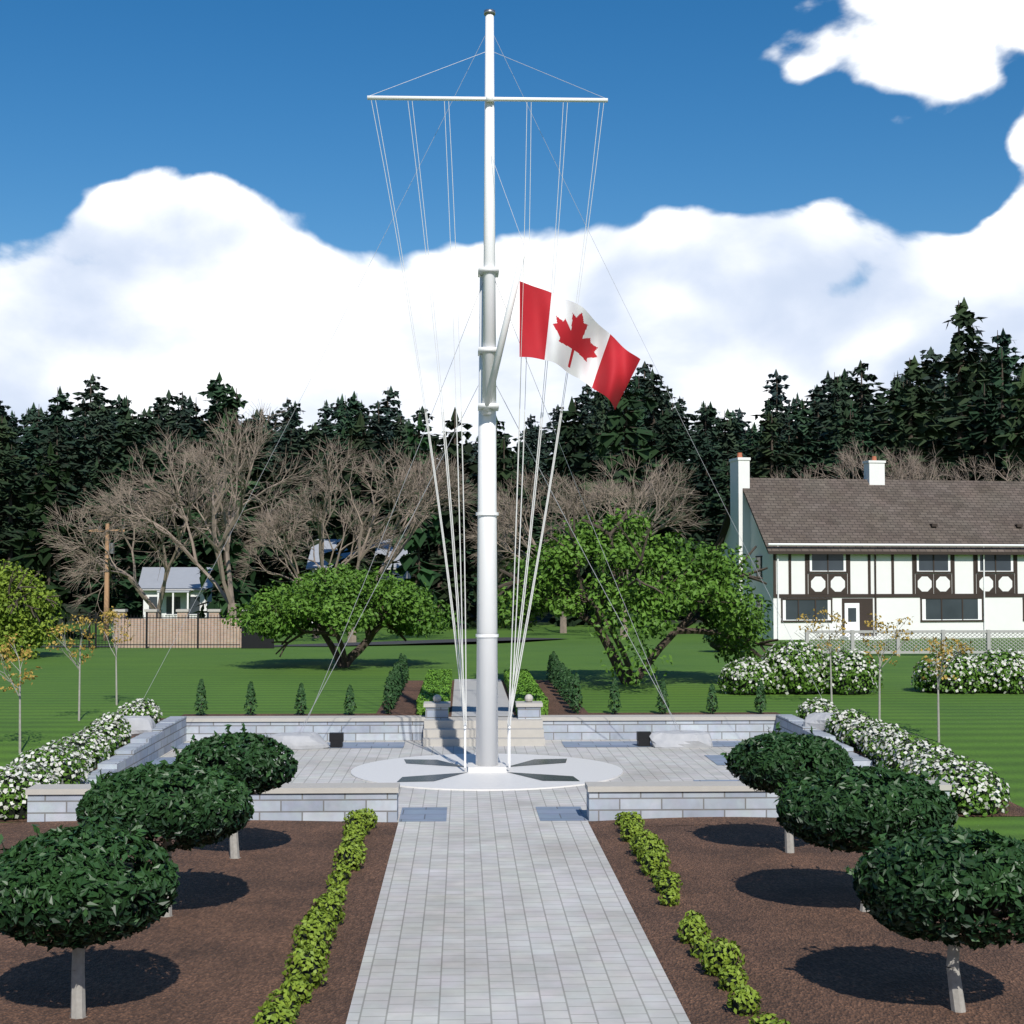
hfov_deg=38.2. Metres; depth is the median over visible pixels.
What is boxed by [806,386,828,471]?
conifer tree
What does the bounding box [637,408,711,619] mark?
conifer tree
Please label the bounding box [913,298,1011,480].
conifer tree
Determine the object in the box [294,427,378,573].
conifer tree
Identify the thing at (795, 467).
conifer tree
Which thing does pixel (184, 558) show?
conifer tree
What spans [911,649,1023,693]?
spirea lawn shrub
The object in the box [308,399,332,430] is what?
conifer tree
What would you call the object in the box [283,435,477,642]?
bare tree
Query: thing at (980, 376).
conifer tree
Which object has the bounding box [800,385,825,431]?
conifer tree
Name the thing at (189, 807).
topiary tree
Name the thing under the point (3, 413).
conifer tree
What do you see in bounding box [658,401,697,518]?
conifer tree
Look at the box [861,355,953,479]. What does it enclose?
conifer tree
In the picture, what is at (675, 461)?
conifer tree
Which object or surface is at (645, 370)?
conifer tree
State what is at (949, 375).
conifer tree
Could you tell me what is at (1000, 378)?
conifer tree
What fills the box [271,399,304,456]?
conifer tree
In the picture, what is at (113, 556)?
conifer tree
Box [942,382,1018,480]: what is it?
conifer tree
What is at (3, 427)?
conifer tree
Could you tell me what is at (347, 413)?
conifer tree
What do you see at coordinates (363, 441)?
conifer tree
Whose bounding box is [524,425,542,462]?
conifer tree
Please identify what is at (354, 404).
conifer tree
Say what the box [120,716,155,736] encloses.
boulder
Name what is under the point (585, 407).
conifer tree
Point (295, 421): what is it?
conifer tree
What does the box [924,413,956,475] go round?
conifer tree
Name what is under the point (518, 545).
conifer tree
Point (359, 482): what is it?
conifer tree
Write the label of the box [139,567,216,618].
white house
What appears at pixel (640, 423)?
conifer tree
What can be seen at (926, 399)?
conifer tree
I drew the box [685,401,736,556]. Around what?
conifer tree
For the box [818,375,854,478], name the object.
conifer tree
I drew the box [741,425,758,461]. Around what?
conifer tree
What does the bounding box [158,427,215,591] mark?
conifer tree
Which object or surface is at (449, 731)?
plaza steps
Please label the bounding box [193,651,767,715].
cypress rows
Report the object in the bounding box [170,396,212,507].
conifer tree
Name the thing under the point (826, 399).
conifer tree
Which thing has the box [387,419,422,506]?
conifer tree
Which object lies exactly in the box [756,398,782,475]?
conifer tree
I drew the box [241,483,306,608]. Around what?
conifer tree
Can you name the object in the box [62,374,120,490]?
conifer tree
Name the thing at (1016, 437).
conifer tree
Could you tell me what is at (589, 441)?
conifer tree
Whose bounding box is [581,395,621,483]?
conifer tree
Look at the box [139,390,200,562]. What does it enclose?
conifer tree
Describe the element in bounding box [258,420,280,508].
conifer tree
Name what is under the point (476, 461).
conifer tree
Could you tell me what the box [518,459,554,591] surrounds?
conifer tree
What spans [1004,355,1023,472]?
conifer tree
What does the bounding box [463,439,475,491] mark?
conifer tree
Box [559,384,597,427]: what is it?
conifer tree
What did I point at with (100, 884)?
topiary tree
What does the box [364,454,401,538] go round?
conifer tree
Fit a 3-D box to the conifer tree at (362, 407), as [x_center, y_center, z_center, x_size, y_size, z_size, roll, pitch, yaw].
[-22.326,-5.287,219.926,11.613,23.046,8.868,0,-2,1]
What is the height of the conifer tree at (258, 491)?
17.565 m
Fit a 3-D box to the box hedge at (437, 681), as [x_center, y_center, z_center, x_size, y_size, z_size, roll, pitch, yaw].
[-0.743,4.098,34.324,2.668,0.360,9.603,0,-2,-2]
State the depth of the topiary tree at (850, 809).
13.44 m
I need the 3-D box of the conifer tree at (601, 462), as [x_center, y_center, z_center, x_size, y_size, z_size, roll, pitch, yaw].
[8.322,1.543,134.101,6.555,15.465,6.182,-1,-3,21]
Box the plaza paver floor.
[161,739,762,821]
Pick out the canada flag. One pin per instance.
(575, 340)
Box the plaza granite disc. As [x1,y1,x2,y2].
[351,754,622,790]
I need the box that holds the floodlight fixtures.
[329,731,650,747]
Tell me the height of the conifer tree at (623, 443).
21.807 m
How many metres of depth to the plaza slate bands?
23.09 m
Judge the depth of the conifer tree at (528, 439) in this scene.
213.12 m
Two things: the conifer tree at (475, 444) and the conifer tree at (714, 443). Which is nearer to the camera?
the conifer tree at (714, 443)
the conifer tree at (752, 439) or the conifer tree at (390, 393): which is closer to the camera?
the conifer tree at (752, 439)
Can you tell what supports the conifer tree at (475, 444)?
on the terrain
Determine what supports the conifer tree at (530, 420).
on the terrain
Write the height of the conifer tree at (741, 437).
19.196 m
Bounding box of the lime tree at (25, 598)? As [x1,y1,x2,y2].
[0,558,65,659]
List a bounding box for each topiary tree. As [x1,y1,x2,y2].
[0,812,180,1018]
[75,756,254,916]
[170,723,298,858]
[720,722,853,852]
[774,754,958,911]
[844,814,1023,1012]
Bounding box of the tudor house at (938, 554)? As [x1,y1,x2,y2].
[715,453,1023,639]
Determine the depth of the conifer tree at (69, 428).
227.98 m
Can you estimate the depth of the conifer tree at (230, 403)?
123.44 m
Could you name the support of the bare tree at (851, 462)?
on the terrain
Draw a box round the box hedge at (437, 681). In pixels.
[416,669,548,714]
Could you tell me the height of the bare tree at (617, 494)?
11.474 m
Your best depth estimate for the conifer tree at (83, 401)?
236.80 m
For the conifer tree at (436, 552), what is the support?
on the terrain
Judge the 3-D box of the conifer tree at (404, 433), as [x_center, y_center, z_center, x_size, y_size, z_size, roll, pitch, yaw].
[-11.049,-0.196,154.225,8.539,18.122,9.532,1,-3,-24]
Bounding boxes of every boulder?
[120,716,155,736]
[268,732,329,749]
[649,730,712,748]
[803,712,835,732]
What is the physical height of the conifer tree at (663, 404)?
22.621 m
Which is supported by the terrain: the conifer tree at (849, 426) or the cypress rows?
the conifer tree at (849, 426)
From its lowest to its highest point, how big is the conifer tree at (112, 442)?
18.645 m
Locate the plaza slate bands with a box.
[152,741,741,821]
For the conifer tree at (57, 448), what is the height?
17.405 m
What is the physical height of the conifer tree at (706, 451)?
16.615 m
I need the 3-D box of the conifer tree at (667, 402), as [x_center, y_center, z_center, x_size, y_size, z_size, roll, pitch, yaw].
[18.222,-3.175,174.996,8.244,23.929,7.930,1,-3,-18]
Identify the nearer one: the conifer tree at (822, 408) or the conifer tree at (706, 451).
the conifer tree at (706, 451)
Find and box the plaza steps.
[423,717,544,745]
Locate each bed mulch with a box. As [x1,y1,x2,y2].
[0,680,1023,821]
[0,820,397,1023]
[588,817,778,828]
[592,824,1023,1023]
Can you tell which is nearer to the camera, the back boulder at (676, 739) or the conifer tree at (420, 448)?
the back boulder at (676, 739)
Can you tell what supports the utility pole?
on the terrain
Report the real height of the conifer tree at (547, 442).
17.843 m
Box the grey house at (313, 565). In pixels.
[306,539,413,622]
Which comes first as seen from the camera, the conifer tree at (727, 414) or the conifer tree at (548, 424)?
the conifer tree at (727, 414)
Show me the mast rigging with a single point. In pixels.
(460, 670)
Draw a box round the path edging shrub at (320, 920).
[251,808,790,1023]
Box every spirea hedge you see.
[0,698,161,819]
[796,697,1010,816]
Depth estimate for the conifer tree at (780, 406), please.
178.95 m
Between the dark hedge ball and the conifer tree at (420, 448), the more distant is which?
the conifer tree at (420, 448)
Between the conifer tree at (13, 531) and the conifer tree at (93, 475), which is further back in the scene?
the conifer tree at (93, 475)
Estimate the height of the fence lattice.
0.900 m
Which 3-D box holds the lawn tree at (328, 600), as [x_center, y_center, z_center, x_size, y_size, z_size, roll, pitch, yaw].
[-5.068,3.200,45.164,7.109,3.368,6.412,-1,-3,14]
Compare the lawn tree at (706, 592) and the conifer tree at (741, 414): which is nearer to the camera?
the lawn tree at (706, 592)
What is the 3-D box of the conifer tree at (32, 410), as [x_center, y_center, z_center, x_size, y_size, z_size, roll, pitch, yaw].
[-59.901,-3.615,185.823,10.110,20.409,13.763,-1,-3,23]
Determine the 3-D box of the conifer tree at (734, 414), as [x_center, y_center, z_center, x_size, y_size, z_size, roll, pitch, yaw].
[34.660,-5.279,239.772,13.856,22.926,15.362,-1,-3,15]
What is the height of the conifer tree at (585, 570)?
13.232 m
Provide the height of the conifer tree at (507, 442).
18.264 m
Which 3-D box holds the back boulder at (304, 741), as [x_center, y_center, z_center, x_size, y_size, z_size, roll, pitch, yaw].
[-3.980,4.341,27.535,1.192,0.450,0.768,0,-2,-2]
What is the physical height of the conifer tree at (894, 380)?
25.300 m
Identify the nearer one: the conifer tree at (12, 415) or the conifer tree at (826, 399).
the conifer tree at (826, 399)
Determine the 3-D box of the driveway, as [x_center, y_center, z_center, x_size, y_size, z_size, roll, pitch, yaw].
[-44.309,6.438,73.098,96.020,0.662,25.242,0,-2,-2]
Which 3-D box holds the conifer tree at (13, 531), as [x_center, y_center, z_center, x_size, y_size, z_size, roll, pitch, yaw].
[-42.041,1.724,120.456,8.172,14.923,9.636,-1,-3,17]
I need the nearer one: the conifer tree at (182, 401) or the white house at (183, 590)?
the white house at (183, 590)
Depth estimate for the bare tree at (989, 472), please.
105.37 m
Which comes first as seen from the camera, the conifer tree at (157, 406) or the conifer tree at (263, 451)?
the conifer tree at (263, 451)
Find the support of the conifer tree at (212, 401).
on the terrain
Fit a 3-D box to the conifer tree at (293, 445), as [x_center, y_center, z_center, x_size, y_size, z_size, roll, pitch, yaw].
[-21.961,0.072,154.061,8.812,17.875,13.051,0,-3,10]
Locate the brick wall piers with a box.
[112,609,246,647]
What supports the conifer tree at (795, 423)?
on the terrain
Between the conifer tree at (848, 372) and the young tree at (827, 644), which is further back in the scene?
the conifer tree at (848, 372)
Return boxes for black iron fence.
[1,611,273,648]
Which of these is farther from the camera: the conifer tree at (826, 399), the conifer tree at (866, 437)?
the conifer tree at (826, 399)
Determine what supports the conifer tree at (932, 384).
on the terrain
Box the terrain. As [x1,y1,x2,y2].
[0,552,1023,1001]
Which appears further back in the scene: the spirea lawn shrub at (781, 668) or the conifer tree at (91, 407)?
the conifer tree at (91, 407)
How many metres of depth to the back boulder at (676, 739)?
27.53 m
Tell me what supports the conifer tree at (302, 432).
on the terrain
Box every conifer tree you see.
[0,400,42,501]
[0,416,29,547]
[0,417,39,571]
[0,443,67,576]
[7,442,94,639]
[9,411,21,431]
[12,422,45,530]
[15,402,81,489]
[18,387,93,579]
[18,407,32,463]
[18,407,51,491]
[18,428,102,603]
[30,426,86,580]
[61,411,168,612]
[61,415,75,437]
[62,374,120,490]
[64,461,119,604]
[66,398,95,463]
[67,411,114,492]
[68,404,117,506]
[69,473,153,616]
[71,455,179,622]
[74,457,109,592]
[89,432,221,616]
[91,396,149,513]
[95,394,122,450]
[101,422,121,469]
[113,395,137,441]
[134,408,150,452]
[136,407,166,457]
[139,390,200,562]
[140,443,206,557]
[147,401,166,431]
[152,404,169,442]
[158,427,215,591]
[162,386,309,614]
[170,392,198,469]
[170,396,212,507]
[175,408,206,553]
[178,371,250,562]
[190,414,258,618]
[197,422,296,605]
[202,383,238,553]
[203,397,217,429]
[239,409,292,500]
[239,438,278,533]
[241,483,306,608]
[258,408,271,451]
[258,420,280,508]
[267,411,282,456]
[267,428,311,578]
[270,431,284,473]
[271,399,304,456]
[273,401,307,467]
[276,423,294,455]
[277,423,339,579]
[278,425,305,489]
[283,484,315,572]
[287,431,332,538]
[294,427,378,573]
[294,451,339,576]
[295,412,404,624]
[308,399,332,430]
[314,415,335,480]
[325,394,358,537]
[326,397,340,437]
[334,398,365,444]
[345,430,388,533]
[346,391,388,509]
[354,400,374,459]
[364,401,408,469]
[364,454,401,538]
[365,411,396,508]
[370,412,470,629]
[374,386,401,436]
[378,415,427,575]
[380,424,432,560]
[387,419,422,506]
[391,410,411,436]
[393,406,442,463]
[415,408,513,623]
[415,466,473,611]
[419,445,439,557]
[420,480,475,601]
[425,466,470,581]
[446,434,507,587]
[461,484,510,613]
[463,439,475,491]
[464,416,521,576]
[466,436,536,627]
[467,446,477,459]
[470,436,477,457]
[474,437,511,522]
[474,456,546,607]
[497,503,532,589]
[512,426,542,540]
[517,414,537,445]
[517,447,547,539]
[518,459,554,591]
[521,397,605,626]
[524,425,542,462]
[526,433,553,539]
[536,405,563,456]
[536,431,577,577]
[539,429,562,538]
[540,418,562,463]
[545,390,595,477]
[547,380,683,627]
[548,468,605,611]
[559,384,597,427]
[566,391,621,574]
[580,397,623,483]
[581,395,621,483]
[581,448,623,576]
[610,361,681,477]
[616,368,692,567]
[616,407,648,476]
[620,392,652,442]
[623,375,659,527]
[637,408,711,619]
[642,429,706,580]
[650,432,698,578]
[652,395,689,456]
[654,421,717,561]
[655,385,686,518]
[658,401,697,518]
[671,396,702,484]
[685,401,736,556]
[686,437,724,557]
[690,400,710,460]
[691,460,729,554]
[698,408,744,494]
[701,411,802,534]
[709,421,736,456]
[716,418,738,510]
[718,422,774,516]
[726,410,748,443]
[730,422,746,456]
[734,407,751,444]
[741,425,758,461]
[748,444,775,477]
[751,370,790,433]
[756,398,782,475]
[772,396,794,466]
[777,445,807,478]
[779,397,819,471]
[781,392,813,477]
[781,421,795,468]
[782,371,839,471]
[785,399,832,478]
[789,460,812,477]
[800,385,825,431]
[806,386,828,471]
[809,369,874,475]
[812,395,836,470]
[814,402,874,478]
[815,359,892,472]
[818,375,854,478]
[826,407,869,478]
[832,436,863,478]
[841,370,853,400]
[852,391,885,475]
[857,379,945,479]
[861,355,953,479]
[870,417,887,453]
[875,373,912,419]
[882,384,901,450]
[885,371,904,456]
[886,383,956,474]
[904,347,965,408]
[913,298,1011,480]
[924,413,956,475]
[930,383,951,416]
[934,345,956,416]
[936,372,1000,438]
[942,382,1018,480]
[946,327,991,384]
[955,394,999,471]
[964,352,1016,471]
[966,346,1023,477]
[981,328,1018,394]
[992,366,1023,480]
[1002,463,1020,477]
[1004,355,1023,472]
[1008,374,1020,425]
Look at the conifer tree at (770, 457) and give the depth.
121.83 m
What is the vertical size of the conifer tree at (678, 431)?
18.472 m
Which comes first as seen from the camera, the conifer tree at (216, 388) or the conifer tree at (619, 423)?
the conifer tree at (619, 423)
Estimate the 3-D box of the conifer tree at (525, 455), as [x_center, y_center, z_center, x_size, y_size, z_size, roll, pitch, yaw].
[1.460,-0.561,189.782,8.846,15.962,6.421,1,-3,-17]
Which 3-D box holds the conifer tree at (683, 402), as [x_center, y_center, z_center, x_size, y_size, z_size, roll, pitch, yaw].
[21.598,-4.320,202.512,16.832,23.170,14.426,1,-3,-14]
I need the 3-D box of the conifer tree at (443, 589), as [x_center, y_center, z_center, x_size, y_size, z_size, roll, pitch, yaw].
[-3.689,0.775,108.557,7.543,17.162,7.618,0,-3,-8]
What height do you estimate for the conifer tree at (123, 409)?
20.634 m
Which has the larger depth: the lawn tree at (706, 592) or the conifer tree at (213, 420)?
the conifer tree at (213, 420)
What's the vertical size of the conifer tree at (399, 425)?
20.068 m
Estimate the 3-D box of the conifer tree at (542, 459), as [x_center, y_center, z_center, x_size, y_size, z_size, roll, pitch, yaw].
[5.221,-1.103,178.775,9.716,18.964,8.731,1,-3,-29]
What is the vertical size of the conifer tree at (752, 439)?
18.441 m
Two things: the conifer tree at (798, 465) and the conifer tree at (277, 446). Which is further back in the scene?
the conifer tree at (277, 446)
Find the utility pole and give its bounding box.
[89,524,124,640]
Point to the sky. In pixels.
(191, 191)
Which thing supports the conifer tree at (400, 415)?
on the terrain
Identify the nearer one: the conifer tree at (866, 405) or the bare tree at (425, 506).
the bare tree at (425, 506)
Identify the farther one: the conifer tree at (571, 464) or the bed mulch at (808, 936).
the conifer tree at (571, 464)
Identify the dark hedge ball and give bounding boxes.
[702,628,754,651]
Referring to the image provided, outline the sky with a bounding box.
[0,0,1023,459]
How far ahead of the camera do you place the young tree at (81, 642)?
28.49 m
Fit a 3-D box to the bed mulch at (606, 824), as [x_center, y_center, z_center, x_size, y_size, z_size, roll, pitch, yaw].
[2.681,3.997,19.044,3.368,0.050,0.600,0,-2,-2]
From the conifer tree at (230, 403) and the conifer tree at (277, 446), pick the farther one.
the conifer tree at (277, 446)
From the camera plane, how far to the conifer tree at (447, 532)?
162.48 m
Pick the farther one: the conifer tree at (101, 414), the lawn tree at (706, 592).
the conifer tree at (101, 414)
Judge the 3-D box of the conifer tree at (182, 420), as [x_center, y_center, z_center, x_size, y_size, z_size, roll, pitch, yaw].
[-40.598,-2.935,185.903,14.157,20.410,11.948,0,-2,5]
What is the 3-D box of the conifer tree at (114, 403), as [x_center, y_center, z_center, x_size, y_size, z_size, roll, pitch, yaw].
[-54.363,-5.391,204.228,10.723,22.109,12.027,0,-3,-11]
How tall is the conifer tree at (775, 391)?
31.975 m
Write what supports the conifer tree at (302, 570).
on the terrain
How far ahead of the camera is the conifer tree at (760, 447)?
135.35 m
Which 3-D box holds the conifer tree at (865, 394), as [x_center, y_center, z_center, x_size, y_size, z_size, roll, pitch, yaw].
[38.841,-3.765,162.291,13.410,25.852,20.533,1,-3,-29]
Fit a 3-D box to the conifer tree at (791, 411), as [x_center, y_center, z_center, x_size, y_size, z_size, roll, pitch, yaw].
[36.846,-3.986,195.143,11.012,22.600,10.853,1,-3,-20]
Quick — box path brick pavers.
[346,816,690,1023]
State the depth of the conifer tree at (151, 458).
138.52 m
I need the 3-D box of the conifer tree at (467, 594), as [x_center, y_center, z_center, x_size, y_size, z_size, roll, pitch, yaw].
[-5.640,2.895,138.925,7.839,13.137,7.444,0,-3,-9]
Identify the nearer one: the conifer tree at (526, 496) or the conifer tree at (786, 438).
the conifer tree at (526, 496)
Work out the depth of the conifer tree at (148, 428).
161.83 m
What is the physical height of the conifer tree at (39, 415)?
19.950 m
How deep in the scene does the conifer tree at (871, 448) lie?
171.74 m
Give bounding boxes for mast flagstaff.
[367,9,607,767]
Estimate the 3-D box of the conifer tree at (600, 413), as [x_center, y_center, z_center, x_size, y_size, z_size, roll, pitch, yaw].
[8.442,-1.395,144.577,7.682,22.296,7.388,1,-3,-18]
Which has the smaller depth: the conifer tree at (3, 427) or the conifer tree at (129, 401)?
the conifer tree at (3, 427)
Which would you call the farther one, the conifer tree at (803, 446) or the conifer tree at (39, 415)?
the conifer tree at (39, 415)
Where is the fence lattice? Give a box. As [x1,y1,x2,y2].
[795,630,1023,655]
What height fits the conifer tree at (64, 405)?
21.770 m
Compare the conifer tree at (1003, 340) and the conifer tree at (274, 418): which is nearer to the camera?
the conifer tree at (1003, 340)
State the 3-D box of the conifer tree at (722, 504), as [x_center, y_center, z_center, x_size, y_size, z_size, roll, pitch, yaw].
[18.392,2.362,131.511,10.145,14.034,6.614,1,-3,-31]
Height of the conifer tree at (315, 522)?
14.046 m
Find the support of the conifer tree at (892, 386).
on the terrain
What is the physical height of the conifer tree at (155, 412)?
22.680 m
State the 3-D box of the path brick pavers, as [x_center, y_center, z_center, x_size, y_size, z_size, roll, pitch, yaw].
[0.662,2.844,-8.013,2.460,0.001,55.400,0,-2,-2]
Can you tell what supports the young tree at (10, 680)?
on the terrain
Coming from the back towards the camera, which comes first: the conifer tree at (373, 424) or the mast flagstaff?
the conifer tree at (373, 424)
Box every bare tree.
[36,440,249,618]
[67,398,328,616]
[219,476,406,637]
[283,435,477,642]
[461,468,621,632]
[538,450,709,637]
[765,438,961,480]
[896,449,1023,480]
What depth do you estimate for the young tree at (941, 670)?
25.76 m
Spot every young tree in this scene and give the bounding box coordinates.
[0,633,41,752]
[46,614,96,720]
[97,606,132,704]
[796,607,850,701]
[862,613,914,720]
[913,636,973,741]
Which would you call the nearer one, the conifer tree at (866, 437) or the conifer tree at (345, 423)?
the conifer tree at (866, 437)
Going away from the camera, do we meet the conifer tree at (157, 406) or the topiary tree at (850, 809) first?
the topiary tree at (850, 809)
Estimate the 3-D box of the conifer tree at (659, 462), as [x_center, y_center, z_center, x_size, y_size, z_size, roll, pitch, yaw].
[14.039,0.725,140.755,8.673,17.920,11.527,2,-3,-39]
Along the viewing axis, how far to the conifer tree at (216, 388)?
137.02 m
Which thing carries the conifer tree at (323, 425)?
on the terrain
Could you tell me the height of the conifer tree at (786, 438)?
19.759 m
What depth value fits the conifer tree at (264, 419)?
214.08 m
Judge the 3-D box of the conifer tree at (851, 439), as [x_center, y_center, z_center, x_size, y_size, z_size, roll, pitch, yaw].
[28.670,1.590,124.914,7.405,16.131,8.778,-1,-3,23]
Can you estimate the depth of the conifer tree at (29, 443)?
167.12 m
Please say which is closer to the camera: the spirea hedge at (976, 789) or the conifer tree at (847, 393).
the spirea hedge at (976, 789)
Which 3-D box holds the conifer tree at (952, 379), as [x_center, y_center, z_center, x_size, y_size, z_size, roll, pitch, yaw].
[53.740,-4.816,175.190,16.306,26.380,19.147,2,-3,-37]
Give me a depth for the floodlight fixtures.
27.66 m
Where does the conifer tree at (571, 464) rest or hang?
on the terrain
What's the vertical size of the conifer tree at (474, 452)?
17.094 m
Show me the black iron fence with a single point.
(251, 641)
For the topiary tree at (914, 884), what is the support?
on the bed mulch at (808, 936)
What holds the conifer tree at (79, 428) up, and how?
on the terrain
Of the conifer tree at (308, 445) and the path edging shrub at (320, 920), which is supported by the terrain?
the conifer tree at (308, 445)
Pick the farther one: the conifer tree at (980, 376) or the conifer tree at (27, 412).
the conifer tree at (27, 412)
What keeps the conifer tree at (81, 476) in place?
on the terrain
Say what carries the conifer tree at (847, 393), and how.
on the terrain
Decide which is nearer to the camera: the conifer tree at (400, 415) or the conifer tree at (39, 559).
the conifer tree at (39, 559)
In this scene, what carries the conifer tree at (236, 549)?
on the terrain
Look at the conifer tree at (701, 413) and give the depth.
208.94 m
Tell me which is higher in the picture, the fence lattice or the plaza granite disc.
the fence lattice
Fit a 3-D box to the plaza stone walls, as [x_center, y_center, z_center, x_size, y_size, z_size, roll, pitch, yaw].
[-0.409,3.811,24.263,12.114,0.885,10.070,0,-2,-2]
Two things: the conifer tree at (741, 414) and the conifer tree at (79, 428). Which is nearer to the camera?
the conifer tree at (79, 428)
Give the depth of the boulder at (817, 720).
26.78 m
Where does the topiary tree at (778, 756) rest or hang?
on the bed mulch at (808, 936)
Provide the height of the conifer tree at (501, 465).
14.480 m
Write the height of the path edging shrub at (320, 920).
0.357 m
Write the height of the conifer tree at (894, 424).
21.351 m
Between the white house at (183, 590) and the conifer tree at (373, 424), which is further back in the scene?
the conifer tree at (373, 424)
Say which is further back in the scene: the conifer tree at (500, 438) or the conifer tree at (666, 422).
the conifer tree at (500, 438)
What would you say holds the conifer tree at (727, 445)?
on the terrain
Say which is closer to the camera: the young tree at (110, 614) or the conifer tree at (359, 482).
the young tree at (110, 614)
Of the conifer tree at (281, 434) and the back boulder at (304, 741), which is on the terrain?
the conifer tree at (281, 434)
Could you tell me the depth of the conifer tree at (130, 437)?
130.56 m
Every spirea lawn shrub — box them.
[717,639,883,694]
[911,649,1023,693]
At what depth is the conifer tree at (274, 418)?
240.33 m
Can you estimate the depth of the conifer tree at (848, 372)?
261.55 m
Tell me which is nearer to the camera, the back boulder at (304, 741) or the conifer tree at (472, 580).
the back boulder at (304, 741)
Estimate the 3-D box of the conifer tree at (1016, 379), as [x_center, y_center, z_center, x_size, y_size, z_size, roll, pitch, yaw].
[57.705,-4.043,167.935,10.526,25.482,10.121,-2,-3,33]
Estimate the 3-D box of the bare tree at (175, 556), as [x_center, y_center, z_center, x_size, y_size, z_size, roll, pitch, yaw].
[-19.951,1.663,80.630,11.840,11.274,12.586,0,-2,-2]
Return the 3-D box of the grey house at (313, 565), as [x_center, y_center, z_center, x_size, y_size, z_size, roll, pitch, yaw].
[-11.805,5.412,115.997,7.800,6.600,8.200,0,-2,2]
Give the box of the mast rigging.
[134,36,828,731]
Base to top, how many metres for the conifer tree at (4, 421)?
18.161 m
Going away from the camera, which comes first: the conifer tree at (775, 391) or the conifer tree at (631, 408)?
the conifer tree at (631, 408)
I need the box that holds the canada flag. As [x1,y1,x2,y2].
[520,281,639,408]
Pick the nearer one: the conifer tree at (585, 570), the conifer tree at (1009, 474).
the conifer tree at (585, 570)
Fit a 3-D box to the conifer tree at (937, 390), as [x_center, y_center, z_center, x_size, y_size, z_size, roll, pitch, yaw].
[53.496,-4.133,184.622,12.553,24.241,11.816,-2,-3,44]
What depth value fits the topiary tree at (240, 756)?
16.31 m
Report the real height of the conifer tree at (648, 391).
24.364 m
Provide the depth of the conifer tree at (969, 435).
156.98 m
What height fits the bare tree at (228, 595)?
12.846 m
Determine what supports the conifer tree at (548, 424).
on the terrain
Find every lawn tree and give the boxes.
[218,562,460,667]
[497,507,777,685]
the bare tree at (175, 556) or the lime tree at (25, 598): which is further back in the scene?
the bare tree at (175, 556)
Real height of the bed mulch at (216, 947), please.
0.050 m
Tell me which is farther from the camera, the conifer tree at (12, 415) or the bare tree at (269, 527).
the conifer tree at (12, 415)
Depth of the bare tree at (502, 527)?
94.92 m
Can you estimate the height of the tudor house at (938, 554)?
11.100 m
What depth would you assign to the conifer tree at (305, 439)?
164.74 m
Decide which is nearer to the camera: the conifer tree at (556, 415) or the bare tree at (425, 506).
the bare tree at (425, 506)
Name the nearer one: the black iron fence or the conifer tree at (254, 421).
the black iron fence
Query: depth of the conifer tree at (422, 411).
188.02 m
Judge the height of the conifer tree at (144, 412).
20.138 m
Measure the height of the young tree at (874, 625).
2.097 m
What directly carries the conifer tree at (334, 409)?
on the terrain
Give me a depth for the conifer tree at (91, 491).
144.22 m
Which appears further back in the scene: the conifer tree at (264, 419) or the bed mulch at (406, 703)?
the conifer tree at (264, 419)
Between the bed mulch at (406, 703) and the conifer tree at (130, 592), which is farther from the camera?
the conifer tree at (130, 592)
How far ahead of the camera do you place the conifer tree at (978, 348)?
239.47 m
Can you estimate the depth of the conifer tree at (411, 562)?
101.73 m
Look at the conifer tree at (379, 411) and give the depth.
184.73 m
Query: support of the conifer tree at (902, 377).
on the terrain
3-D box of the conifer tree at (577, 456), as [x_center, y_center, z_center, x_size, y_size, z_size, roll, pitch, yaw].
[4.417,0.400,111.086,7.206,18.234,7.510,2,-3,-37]
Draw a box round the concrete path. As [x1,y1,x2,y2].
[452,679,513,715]
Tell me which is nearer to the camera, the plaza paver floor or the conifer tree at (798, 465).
the plaza paver floor
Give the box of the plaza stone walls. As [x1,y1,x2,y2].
[25,694,951,821]
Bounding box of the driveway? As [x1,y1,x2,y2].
[20,637,565,646]

